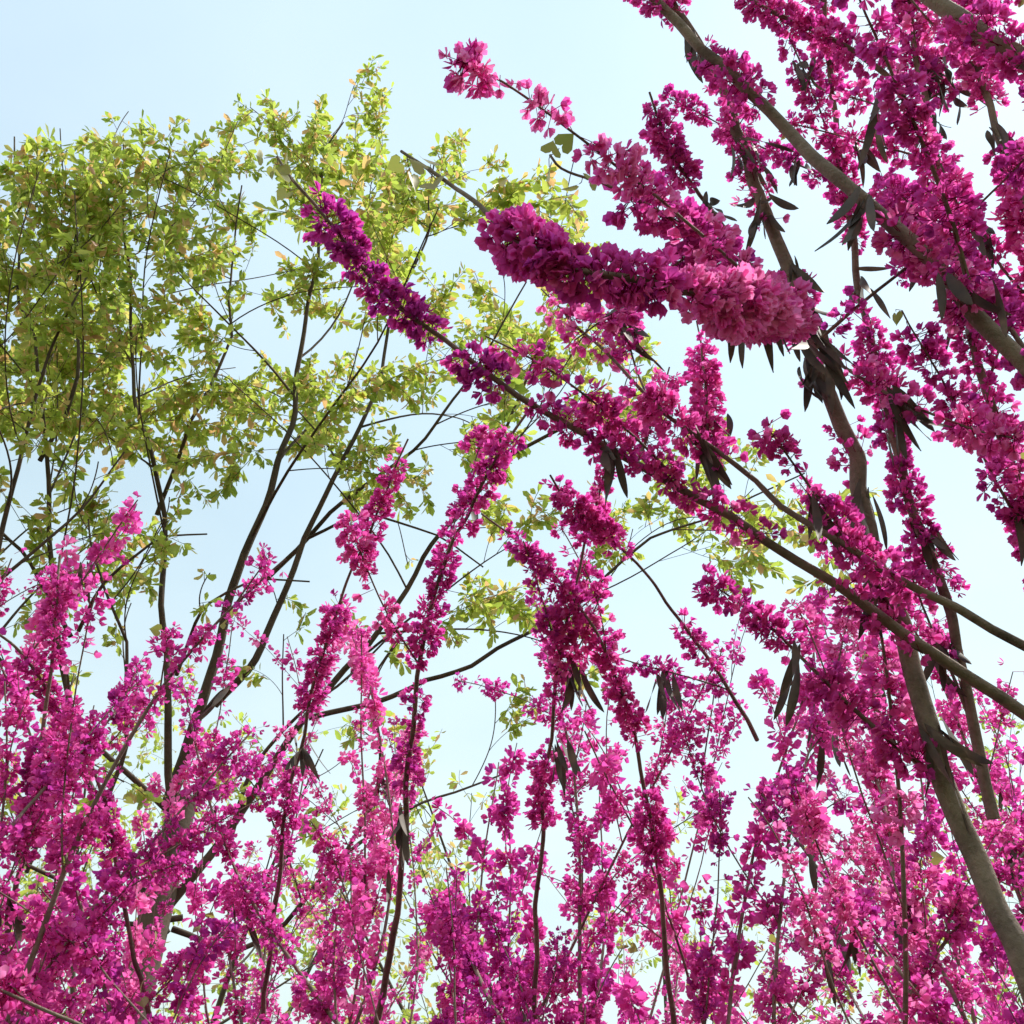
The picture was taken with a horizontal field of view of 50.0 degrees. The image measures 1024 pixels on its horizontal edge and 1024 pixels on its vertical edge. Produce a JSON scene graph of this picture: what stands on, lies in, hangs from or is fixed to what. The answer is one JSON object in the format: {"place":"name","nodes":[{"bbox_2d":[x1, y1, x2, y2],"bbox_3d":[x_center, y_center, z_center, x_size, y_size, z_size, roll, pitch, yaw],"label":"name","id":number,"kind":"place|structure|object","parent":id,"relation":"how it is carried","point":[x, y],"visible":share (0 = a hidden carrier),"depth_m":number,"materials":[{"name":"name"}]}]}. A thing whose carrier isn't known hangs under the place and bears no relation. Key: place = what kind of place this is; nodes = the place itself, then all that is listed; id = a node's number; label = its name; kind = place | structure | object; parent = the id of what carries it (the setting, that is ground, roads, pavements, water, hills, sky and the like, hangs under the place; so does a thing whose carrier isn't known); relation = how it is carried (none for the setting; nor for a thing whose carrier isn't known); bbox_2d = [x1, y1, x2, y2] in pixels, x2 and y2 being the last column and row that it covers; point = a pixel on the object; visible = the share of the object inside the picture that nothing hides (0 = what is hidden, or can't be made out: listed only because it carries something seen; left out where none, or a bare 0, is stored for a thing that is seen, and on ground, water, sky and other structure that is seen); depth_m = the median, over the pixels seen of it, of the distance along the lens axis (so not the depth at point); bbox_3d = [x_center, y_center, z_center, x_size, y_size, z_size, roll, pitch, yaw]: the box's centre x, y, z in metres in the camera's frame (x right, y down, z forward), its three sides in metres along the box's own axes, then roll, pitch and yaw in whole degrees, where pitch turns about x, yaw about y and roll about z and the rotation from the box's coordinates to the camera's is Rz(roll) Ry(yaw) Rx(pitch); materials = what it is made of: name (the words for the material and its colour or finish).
{"place":"outdoors","nodes":[
{"label":"outdoors","id":0,"kind":"place"},
{"bbox_2d":[0,0,1023,1023],"label":"sky","id":1,"kind":"structure","parent":0,"point":[64,64],"materials":[{"name":"blue"}]},
{"label":"ground","id":2,"kind":"structure","parent":0,"visible":0},
{"bbox_2d":[0,54,1023,1023],"bbox_3d":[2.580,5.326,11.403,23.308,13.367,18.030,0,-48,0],"label":"tree","id":3,"kind":"object","parent":2,"relation":"on","point":[116,228],"depth_m":7.89,"materials":[{"name":"green plant"}]},
{"bbox_2d":[0,0,1023,1023],"bbox_3d":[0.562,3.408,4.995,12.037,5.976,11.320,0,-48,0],"label":"branches","id":4,"kind":"object","parent":2,"relation":"on","point":[975,855],"visible":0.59,"depth_m":1.95,"materials":[{"name":"brown plant"}]},
{"bbox_2d":[0,0,1023,988],"bbox_3d":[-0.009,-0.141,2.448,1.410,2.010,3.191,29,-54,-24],"label":"blossoms","id":5,"kind":"object","parent":4,"relation":"on","point":[750,303],"visible":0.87,"depth_m":1.75,"materials":[{"name":"pink plant"}]},
{"bbox_2d":[0,475,1023,1023],"bbox_3d":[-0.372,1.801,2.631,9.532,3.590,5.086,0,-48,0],"label":"blossoms","id":6,"kind":"object","parent":4,"relation":"on","point":[858,903],"visible":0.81,"depth_m":2.33,"materials":[{"name":"pink plant"}]},
{"bbox_2d":[0,491,1023,1023],"bbox_3d":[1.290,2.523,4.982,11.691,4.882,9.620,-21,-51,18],"label":"blossoms","id":7,"kind":"object","parent":4,"relation":"on","point":[506,887],"visible":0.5,"depth_m":3.24,"materials":[{"name":"pink plant"}]},
{"bbox_2d":[0,0,1023,1023],"bbox_3d":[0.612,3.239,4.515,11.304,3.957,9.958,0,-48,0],"label":"seed pods","id":8,"kind":"object","parent":4,"relation":"on","point":[828,354],"visible":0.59,"depth_m":1.88,"materials":[{"name":"black plant"}]},
{"bbox_2d":[115,0,1023,1015],"bbox_3d":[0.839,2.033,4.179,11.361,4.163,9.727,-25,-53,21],"label":"leaves","id":9,"kind":"object","parent":4,"relation":"on","point":[565,140],"visible":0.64,"depth_m":1.73,"materials":[{"name":"green plant"}]}
]}

